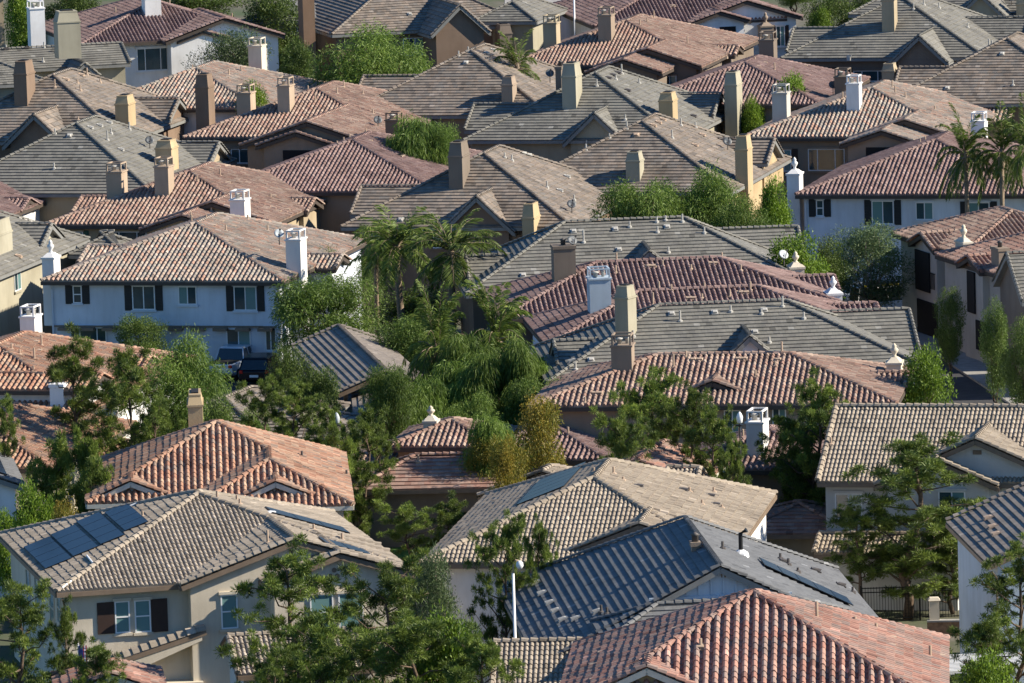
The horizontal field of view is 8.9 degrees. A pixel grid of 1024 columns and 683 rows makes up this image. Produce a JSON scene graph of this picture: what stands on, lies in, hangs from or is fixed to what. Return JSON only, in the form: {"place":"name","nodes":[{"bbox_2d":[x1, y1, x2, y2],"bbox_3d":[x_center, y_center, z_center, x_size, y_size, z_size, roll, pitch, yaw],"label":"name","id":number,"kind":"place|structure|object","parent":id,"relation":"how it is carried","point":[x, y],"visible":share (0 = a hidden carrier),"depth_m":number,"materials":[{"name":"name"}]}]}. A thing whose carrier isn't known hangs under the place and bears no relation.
{"place":"outdoors","nodes":[
{"label":"outdoors","id":0,"kind":"place"},
{"bbox_2d":[0,9,131,99],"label":"shingle house","id":1,"kind":"structure","parent":0,"point":[112,61],"depth_m":489.10,"materials":[{"name":"tile"}]},
{"bbox_2d":[195,367,378,407],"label":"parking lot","id":2,"kind":"structure","parent":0,"point":[233,386],"depth_m":386.83,"materials":[{"name":"grey asphalt"}]},
{"bbox_2d":[351,204,435,350],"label":"palm tree","id":3,"kind":"object","parent":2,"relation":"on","point":[393,244],"visible":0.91,"depth_m":389.83,"materials":[{"name":"green plant"}]},
{"bbox_2d":[217,626,377,682],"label":"tile house","id":4,"kind":"structure","parent":0,"point":[244,673],"depth_m":277.10,"materials":[{"name":"tile"}]},
{"bbox_2d":[0,0,989,682],"bbox_3d":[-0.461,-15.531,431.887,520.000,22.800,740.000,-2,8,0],"label":"ground","id":5,"kind":"structure","parent":0,"point":[8,656],"depth_m":309.73,"materials":[{"name":"green plant"}]},
{"bbox_2d":[0,576,70,682],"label":"pine tree","id":6,"kind":"object","parent":5,"relation":"on","point":[31,614],"visible":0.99,"depth_m":269.35,"materials":[{"name":"green plant"}]},
{"bbox_2d":[25,427,86,517],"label":"pine tree","id":7,"kind":"object","parent":5,"relation":"on","point":[53,482],"visible":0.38,"depth_m":313.55,"materials":[{"name":"green plant"}]},
{"bbox_2d":[0,210,132,335],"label":"shingle house","id":8,"kind":"structure","parent":5,"relation":"on","point":[24,243],"depth_m":404.88,"materials":[{"name":"beige paint"}]},
{"bbox_2d":[0,401,137,520],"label":"tile house","id":9,"kind":"structure","parent":5,"relation":"on","point":[38,425],"depth_m":326.85,"materials":[{"name":"brown tile"}]},
{"bbox_2d":[43,318,120,441],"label":"pine tree","id":10,"kind":"object","parent":5,"relation":"on","point":[71,368],"visible":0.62,"depth_m":328.92,"materials":[{"name":"green plant"}]},
{"bbox_2d":[58,424,114,513],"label":"pine tree","id":11,"kind":"object","parent":5,"relation":"on","point":[83,454],"visible":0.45,"depth_m":312.62,"materials":[{"name":"green plant"}]},
{"bbox_2d":[0,59,188,157],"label":"shingle house","id":12,"kind":"structure","parent":5,"relation":"on","point":[32,110],"depth_m":456.22,"materials":[{"name":"brown tile"}]},
{"bbox_2d":[0,304,191,441],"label":"tile house","id":13,"kind":"structure","parent":5,"relation":"on","point":[24,363],"depth_m":346.87,"materials":[{"name":"brown tile"}]},
{"bbox_2d":[66,635,127,682],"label":"pine tree","id":14,"kind":"object","parent":5,"relation":"on","point":[100,655],"visible":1,"depth_m":265.66,"materials":[{"name":"green plant"}]},
{"bbox_2d":[50,657,166,682],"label":"tile house","id":15,"kind":"structure","parent":5,"relation":"on","point":[138,672],"depth_m":268.03,"materials":[{"name":"brown tile"}]},
{"bbox_2d":[0,115,236,221],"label":"shingle house","id":16,"kind":"structure","parent":5,"relation":"on","point":[61,171],"depth_m":435.13,"materials":[{"name":"grey tile"}]},
{"bbox_2d":[81,339,173,455],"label":"pine tree","id":17,"kind":"object","parent":5,"relation":"on","point":[121,394],"visible":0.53,"depth_m":326.33,"materials":[{"name":"green plant"}]},
{"bbox_2d":[26,0,284,86],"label":"tile house","id":18,"kind":"structure","parent":5,"relation":"on","point":[159,39],"depth_m":500.51,"materials":[{"name":"brown tile"}]},
{"bbox_2d":[124,383,205,441],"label":"pine tree","id":19,"kind":"object","parent":5,"relation":"on","point":[152,417],"visible":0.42,"depth_m":324.60,"materials":[{"name":"green plant"}]},
{"bbox_2d":[46,156,326,240],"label":"tile house","id":20,"kind":"structure","parent":5,"relation":"on","point":[167,197],"depth_m":422.28,"materials":[{"name":"tile"}]},
{"bbox_2d":[138,323,235,437],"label":"leafy tree","id":21,"kind":"object","parent":5,"relation":"on","point":[180,380],"visible":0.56,"depth_m":342.76,"materials":[{"name":"green plant"}]},
{"bbox_2d":[40,189,366,366],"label":"tile house","id":22,"kind":"structure","parent":5,"relation":"on","point":[214,276],"depth_m":393.26,"materials":[{"name":"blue paint"}]},
{"bbox_2d":[0,489,414,682],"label":"solar house","id":23,"kind":"structure","parent":5,"relation":"on","point":[151,581],"depth_m":288.09,"materials":[{"name":"beige paint"}]},
{"bbox_2d":[84,388,355,516],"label":"tile house","id":24,"kind":"structure","parent":5,"relation":"on","point":[221,455],"depth_m":312.17,"materials":[{"name":"brown tile"}]},
{"bbox_2d":[180,21,273,70],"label":"olive tree","id":25,"kind":"object","parent":5,"relation":"on","point":[233,51],"visible":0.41,"depth_m":480.77,"materials":[{"name":"green plant"}]},
{"bbox_2d":[136,37,324,142],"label":"tile house","id":26,"kind":"structure","parent":5,"relation":"on","point":[227,77],"depth_m":469.15,"materials":[{"name":"brown tile"}]},
{"bbox_2d":[241,0,298,69],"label":"leafy tree","id":27,"kind":"object","parent":5,"relation":"on","point":[270,8],"visible":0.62,"depth_m":505.31,"materials":[{"name":"green plant"}]},
{"bbox_2d":[234,627,341,682],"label":"pine tree","id":28,"kind":"object","parent":5,"relation":"on","point":[265,667],"visible":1,"depth_m":260.33,"materials":[{"name":"green plant"}]},
{"bbox_2d":[213,532,378,682],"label":"pine tree","id":29,"kind":"object","parent":5,"relation":"on","point":[274,584],"visible":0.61,"depth_m":269.69,"materials":[{"name":"green plant"}]},
{"bbox_2d":[268,376,325,439],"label":"pine tree","id":30,"kind":"object","parent":5,"relation":"on","point":[292,398],"visible":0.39,"depth_m":333.34,"materials":[{"name":"green plant"}]},
{"bbox_2d":[182,72,432,169],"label":"tile house","id":31,"kind":"structure","parent":5,"relation":"on","point":[288,124],"depth_m":452.97,"materials":[{"name":"brown tile"}]},
{"bbox_2d":[267,270,387,370],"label":"leafy tree","id":32,"kind":"object","parent":5,"relation":"on","point":[308,299],"visible":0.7,"depth_m":383.32,"materials":[{"name":"green plant"}]},
{"bbox_2d":[279,611,377,682],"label":"pine tree","id":33,"kind":"object","parent":5,"relation":"on","point":[322,642],"visible":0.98,"depth_m":261.49,"materials":[{"name":"green plant"}]},
{"bbox_2d":[291,323,425,411],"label":"roof","id":34,"kind":"structure","parent":5,"relation":"on","point":[350,355],"depth_m":369.43,"materials":[{"name":"tile"}]},
{"bbox_2d":[305,20,435,85],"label":"leafy tree","id":35,"kind":"object","parent":5,"relation":"on","point":[372,58],"visible":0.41,"depth_m":475.07,"materials":[{"name":"green plant"}]},
{"bbox_2d":[261,111,481,233],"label":"tile house","id":36,"kind":"structure","parent":5,"relation":"on","point":[336,174],"depth_m":431.63,"materials":[{"name":"tile"}]},
{"bbox_2d":[320,547,432,682],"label":"pine tree","id":37,"kind":"object","parent":5,"relation":"on","point":[392,583],"visible":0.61,"depth_m":266.81,"materials":[{"name":"green plant"}]},
{"bbox_2d":[356,360,418,441],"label":"leafy tree","id":38,"kind":"object","parent":5,"relation":"on","point":[394,389],"visible":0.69,"depth_m":340.91,"materials":[{"name":"green plant"}]},
{"bbox_2d":[387,547,409,557],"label":"lawn","id":39,"kind":"structure","parent":5,"relation":"on","point":[405,553],"depth_m":326.92,"materials":[{"name":"green plant"}]},
{"bbox_2d":[338,402,396,535],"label":"pine tree","id":40,"kind":"object","parent":39,"relation":"on","point":[365,421],"visible":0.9,"depth_m":325.50,"materials":[{"name":"green plant"}]},
{"bbox_2d":[298,0,512,81],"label":"shingle house","id":41,"kind":"structure","parent":5,"relation":"on","point":[444,30],"depth_m":501.31,"materials":[{"name":"grey tile"}]},
{"bbox_2d":[371,498,445,611],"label":"pine tree","id":42,"kind":"object","parent":5,"relation":"on","point":[406,511],"visible":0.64,"depth_m":306.89,"materials":[{"name":"green plant"}]},
{"bbox_2d":[348,607,480,682],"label":"pine tree","id":43,"kind":"object","parent":5,"relation":"on","point":[407,640],"visible":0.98,"depth_m":259.32,"materials":[{"name":"green plant"}]},
{"bbox_2d":[381,109,447,163],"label":"weeping tree","id":44,"kind":"object","parent":5,"relation":"on","point":[413,137],"visible":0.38,"depth_m":436.24,"materials":[{"name":"green plant"}]},
{"bbox_2d":[368,310,466,381],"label":"leafy tree","id":45,"kind":"object","parent":5,"relation":"on","point":[404,342],"visible":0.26,"depth_m":374.45,"materials":[{"name":"green plant"}]},
{"bbox_2d":[353,451,496,547],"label":"tile house","id":46,"kind":"structure","parent":5,"relation":"on","point":[423,480],"depth_m":328.31,"materials":[{"name":"tile"}]},
{"bbox_2d":[402,278,473,382],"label":"palm tree","id":47,"kind":"object","parent":5,"relation":"on","point":[434,329],"visible":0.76,"depth_m":351.87,"materials":[{"name":"green plant"}]},
{"bbox_2d":[406,540,471,679],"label":"olive tree","id":48,"kind":"object","parent":5,"relation":"on","point":[430,579],"visible":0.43,"depth_m":278.48,"materials":[{"name":"green plant"}]},
{"bbox_2d":[401,599,482,682],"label":"leafy tree","id":49,"kind":"object","parent":5,"relation":"on","point":[451,652],"visible":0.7,"depth_m":260.64,"materials":[{"name":"green plant"}]},
{"bbox_2d":[398,206,506,332],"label":"palm tree","id":50,"kind":"object","parent":5,"relation":"on","point":[449,259],"visible":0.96,"depth_m":386.23,"materials":[{"name":"green plant"}]},
{"bbox_2d":[388,406,518,458],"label":"tile house","id":51,"kind":"structure","parent":5,"relation":"on","point":[431,432],"depth_m":334.11,"materials":[{"name":"brown tile"}]},
{"bbox_2d":[428,351,505,418],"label":"weeping tree","id":52,"kind":"object","parent":5,"relation":"on","point":[453,396],"visible":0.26,"depth_m":347.00,"materials":[{"name":"green plant"}]},
{"bbox_2d":[358,43,584,147],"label":"shingle house","id":53,"kind":"structure","parent":5,"relation":"on","point":[453,88],"depth_m":461.11,"materials":[{"name":"tile"}]},
{"bbox_2d":[340,139,614,313],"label":"shingle house","id":54,"kind":"structure","parent":5,"relation":"on","point":[512,194],"depth_m":417.61,"materials":[{"name":"tile"}]},
{"bbox_2d":[441,619,525,682],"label":"pine tree","id":55,"kind":"object","parent":5,"relation":"on","point":[488,653],"visible":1,"depth_m":257.70,"materials":[{"name":"green plant"}]},
{"bbox_2d":[451,409,529,478],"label":"weeping tree","id":56,"kind":"object","parent":5,"relation":"on","point":[486,427],"visible":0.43,"depth_m":328.85,"materials":[{"name":"green plant"}]},
{"bbox_2d":[459,273,533,358],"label":"palm tree","id":57,"kind":"object","parent":5,"relation":"on","point":[505,316],"visible":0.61,"depth_m":353.48,"materials":[{"name":"green plant"}]},
{"bbox_2d":[457,334,543,424],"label":"weeping tree","id":58,"kind":"object","parent":5,"relation":"on","point":[515,363],"visible":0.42,"depth_m":345.97,"materials":[{"name":"green plant"}]},
{"bbox_2d":[462,508,539,667],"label":"pine tree","id":59,"kind":"object","parent":5,"relation":"on","point":[507,539],"visible":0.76,"depth_m":280.68,"materials":[{"name":"green plant"}]},
{"bbox_2d":[487,430,529,489],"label":"flowering tree","id":60,"kind":"object","parent":5,"relation":"on","point":[504,460],"visible":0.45,"depth_m":321.42,"materials":[{"name":"green plant"}]},
{"bbox_2d":[477,0,567,54],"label":"shingle house","id":61,"kind":"structure","parent":5,"relation":"on","point":[521,17],"depth_m":503.23,"materials":[{"name":"grey tile"}]},
{"bbox_2d":[488,636,583,682],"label":"tile house","id":62,"kind":"structure","parent":5,"relation":"on","point":[544,660],"depth_m":264.90,"materials":[{"name":"beige tile"}]},
{"bbox_2d":[512,387,567,477],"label":"flowering tree","id":63,"kind":"object","parent":5,"relation":"on","point":[540,425],"visible":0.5,"depth_m":325.16,"materials":[{"name":"green plant"}]},
{"bbox_2d":[515,423,624,465],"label":"tile house","id":64,"kind":"structure","parent":5,"relation":"on","point":[578,445],"depth_m":334.11,"materials":[{"name":"brown tile"}]},
{"bbox_2d":[419,458,777,682],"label":"tile house","id":65,"kind":"structure","parent":5,"relation":"on","point":[581,506],"depth_m":295.30,"materials":[{"name":"beige tile"}]},
{"bbox_2d":[463,60,742,162],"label":"shingle house","id":66,"kind":"structure","parent":5,"relation":"on","point":[575,112],"depth_m":449.52,"materials":[{"name":"tile"}]},
{"bbox_2d":[588,405,662,463],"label":"pine tree","id":67,"kind":"object","parent":5,"relation":"on","point":[617,434],"visible":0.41,"depth_m":309.38,"materials":[{"name":"green plant"}]},
{"bbox_2d":[454,214,803,338],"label":"shingle house","id":68,"kind":"structure","parent":5,"relation":"on","point":[648,237],"depth_m":386.41,"materials":[{"name":"grey tile"}]},
{"bbox_2d":[587,173,693,220],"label":"leafy tree","id":69,"kind":"object","parent":5,"relation":"on","point":[624,202],"visible":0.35,"depth_m":404.30,"materials":[{"name":"green plant"}]},
{"bbox_2d":[528,6,760,84],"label":"tile house","id":70,"kind":"structure","parent":5,"relation":"on","point":[664,50],"depth_m":481.10,"materials":[{"name":"tile"}]},
{"bbox_2d":[590,364,704,457],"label":"pine tree","id":71,"kind":"object","parent":5,"relation":"on","point":[654,388],"visible":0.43,"depth_m":315.90,"materials":[{"name":"green plant"}]},
{"bbox_2d":[479,235,843,348],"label":"tile house","id":72,"kind":"structure","parent":5,"relation":"on","point":[563,282],"depth_m":375.29,"materials":[{"name":"tile"}]},
{"bbox_2d":[558,112,791,223],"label":"shingle house","id":73,"kind":"structure","parent":5,"relation":"on","point":[644,150],"depth_m":429.45,"materials":[{"name":"tile"}]},
{"bbox_2d":[549,0,802,57],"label":"tile house","id":74,"kind":"structure","parent":5,"relation":"on","point":[752,17],"depth_m":502.07,"materials":[{"name":"brown tile"}]},
{"bbox_2d":[495,515,878,653],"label":"slate house","id":75,"kind":"structure","parent":5,"relation":"on","point":[685,561],"depth_m":272.80,"materials":[{"name":"tile"}]},
{"bbox_2d":[647,379,733,477],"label":"pine tree","id":76,"kind":"object","parent":5,"relation":"on","point":[693,400],"visible":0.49,"depth_m":314.10,"materials":[{"name":"green plant"}]},
{"bbox_2d":[522,266,879,343],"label":"tile house","id":77,"kind":"structure","parent":5,"relation":"on","point":[598,306],"depth_m":364.21,"materials":[{"name":"tile"}]},
{"bbox_2d":[670,157,743,226],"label":"leafy tree","id":78,"kind":"object","parent":5,"relation":"on","point":[706,201],"visible":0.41,"depth_m":405.54,"materials":[{"name":"green plant"}]},
{"bbox_2d":[683,392,752,484],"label":"pine tree","id":79,"kind":"object","parent":5,"relation":"on","point":[711,426],"visible":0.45,"depth_m":312.26,"materials":[{"name":"green plant"}]},
{"bbox_2d":[527,332,913,448],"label":"tile house","id":80,"kind":"structure","parent":5,"relation":"on","point":[743,382],"depth_m":337.91,"materials":[{"name":"brown tile"}]},
{"bbox_2d":[528,283,921,384],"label":"shingle house","id":81,"kind":"structure","parent":5,"relation":"on","point":[765,324],"depth_m":349.45,"materials":[{"name":"tile"}]},
{"bbox_2d":[560,588,949,682],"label":"tile house","id":82,"kind":"structure","parent":5,"relation":"on","point":[754,635],"depth_m":245.37,"materials":[{"name":"red tile"}]},
{"bbox_2d":[699,407,825,507],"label":"tile house","id":83,"kind":"structure","parent":5,"relation":"on","point":[757,470],"depth_m":318.70,"materials":[{"name":"beige paint"}]},
{"bbox_2d":[668,31,870,133],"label":"tile house","id":84,"kind":"structure","parent":5,"relation":"on","point":[764,71],"depth_m":462.92,"materials":[{"name":"brown tile"}]},
{"bbox_2d":[766,499,825,559],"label":"tile house","id":85,"kind":"structure","parent":5,"relation":"on","point":[796,525],"depth_m":311.76,"materials":[{"name":"tile"}]},
{"bbox_2d":[754,366,850,506],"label":"pine tree","id":86,"kind":"object","parent":5,"relation":"on","point":[816,415],"visible":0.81,"depth_m":315.02,"materials":[{"name":"green plant"}]},
{"bbox_2d":[766,225,845,301],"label":"leafy tree","id":87,"kind":"object","parent":5,"relation":"on","point":[813,265],"visible":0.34,"depth_m":386.31,"materials":[{"name":"green plant"}]},
{"bbox_2d":[822,503,893,598],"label":"pine tree","id":88,"kind":"object","parent":5,"relation":"on","point":[849,512],"visible":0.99,"depth_m":304.86,"materials":[{"name":"green plant"}]},
{"bbox_2d":[821,218,914,306],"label":"olive tree","id":89,"kind":"object","parent":5,"relation":"on","point":[874,248],"visible":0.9,"depth_m":400.36,"materials":[{"name":"green plant"}]},
{"bbox_2d":[748,74,1012,217],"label":"tile house","id":90,"kind":"structure","parent":5,"relation":"on","point":[852,122],"depth_m":446.07,"materials":[{"name":"brown tile"}]},
{"bbox_2d":[780,0,1023,83],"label":"shingle house","id":91,"kind":"structure","parent":5,"relation":"on","point":[871,42],"depth_m":480.04,"materials":[{"name":"tile"}]},
{"bbox_2d":[785,111,1023,281],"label":"tile house","id":92,"kind":"structure","parent":5,"relation":"on","point":[898,186],"depth_m":423.07,"materials":[{"name":"brown tile"}]},
{"bbox_2d":[823,429,987,619],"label":"pine tree","id":93,"kind":"object","parent":5,"relation":"on","point":[910,455],"visible":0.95,"depth_m":303.81,"materials":[{"name":"green plant"}]},
{"bbox_2d":[811,402,1023,610],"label":"tile house","id":94,"kind":"structure","parent":5,"relation":"on","point":[989,449],"depth_m":310.00,"materials":[{"name":"beige tile"}]},
{"bbox_2d":[899,336,958,406],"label":"leafy tree","id":95,"kind":"object","parent":5,"relation":"on","point":[922,382],"visible":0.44,"depth_m":338.81,"materials":[{"name":"green plant"}]},
{"bbox_2d":[932,285,966,383],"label":"leafy tree","id":96,"kind":"object","parent":5,"relation":"on","point":[948,342],"visible":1,"depth_m":377.21,"materials":[{"name":"green plant"}]},
{"bbox_2d":[881,31,1023,142],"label":"shingle house","id":97,"kind":"structure","parent":5,"relation":"on","point":[990,75],"depth_m":459.37,"materials":[{"name":"tile"}]},
{"bbox_2d":[890,206,1023,337],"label":"alley house","id":98,"kind":"structure","parent":5,"relation":"on","point":[922,243],"depth_m":398.48,"materials":[{"name":"brown tile"}]},
{"bbox_2d":[934,102,996,213],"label":"palm tree","id":99,"kind":"object","parent":5,"relation":"on","point":[965,162],"visible":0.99,"depth_m":416.13,"materials":[{"name":"green plant"}]},
{"bbox_2d":[934,232,1023,364],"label":"alley house","id":100,"kind":"structure","parent":5,"relation":"on","point":[970,270],"depth_m":387.92,"materials":[{"name":"beige paint"}]},
{"bbox_2d":[946,597,1023,682],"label":"pine tree","id":101,"kind":"object","parent":5,"relation":"on","point":[987,634],"visible":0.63,"depth_m":261.98,"materials":[{"name":"green plant"}]},
{"bbox_2d":[958,531,1023,682],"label":"pine tree","id":102,"kind":"object","parent":5,"relation":"on","point":[998,585],"visible":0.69,"depth_m":272.05,"materials":[{"name":"green plant"}]},
{"bbox_2d":[969,100,1023,206],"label":"palm tree","id":103,"kind":"object","parent":5,"relation":"on","point":[1000,166],"visible":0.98,"depth_m":415.21,"materials":[{"name":"green plant"}]},
{"bbox_2d":[992,250,1023,382],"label":"alley house","id":104,"kind":"structure","parent":5,"relation":"on","point":[1008,279],"depth_m":375.38,"materials":[{"name":"beige paint"}]},
{"bbox_2d":[918,348,1007,406],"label":"road","id":105,"kind":"structure","parent":0,"point":[969,391],"depth_m":376.08,"materials":[{"name":"grey asphalt"}]},
{"bbox_2d":[978,294,1009,406],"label":"leafy tree","id":106,"kind":"object","parent":105,"relation":"on","point":[992,348],"visible":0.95,"depth_m":365.26,"materials":[{"name":"green plant"}]},
{"bbox_2d":[998,313,1023,403],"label":"leafy tree","id":107,"kind":"object","parent":105,"relation":"on","point":[1013,373],"visible":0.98,"depth_m":361.45,"materials":[{"name":"green plant"}]},
{"bbox_2d":[945,482,1023,682],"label":"tile house","id":108,"kind":"structure","parent":0,"point":[984,531],"depth_m":289.59,"materials":[{"name":"paint"}]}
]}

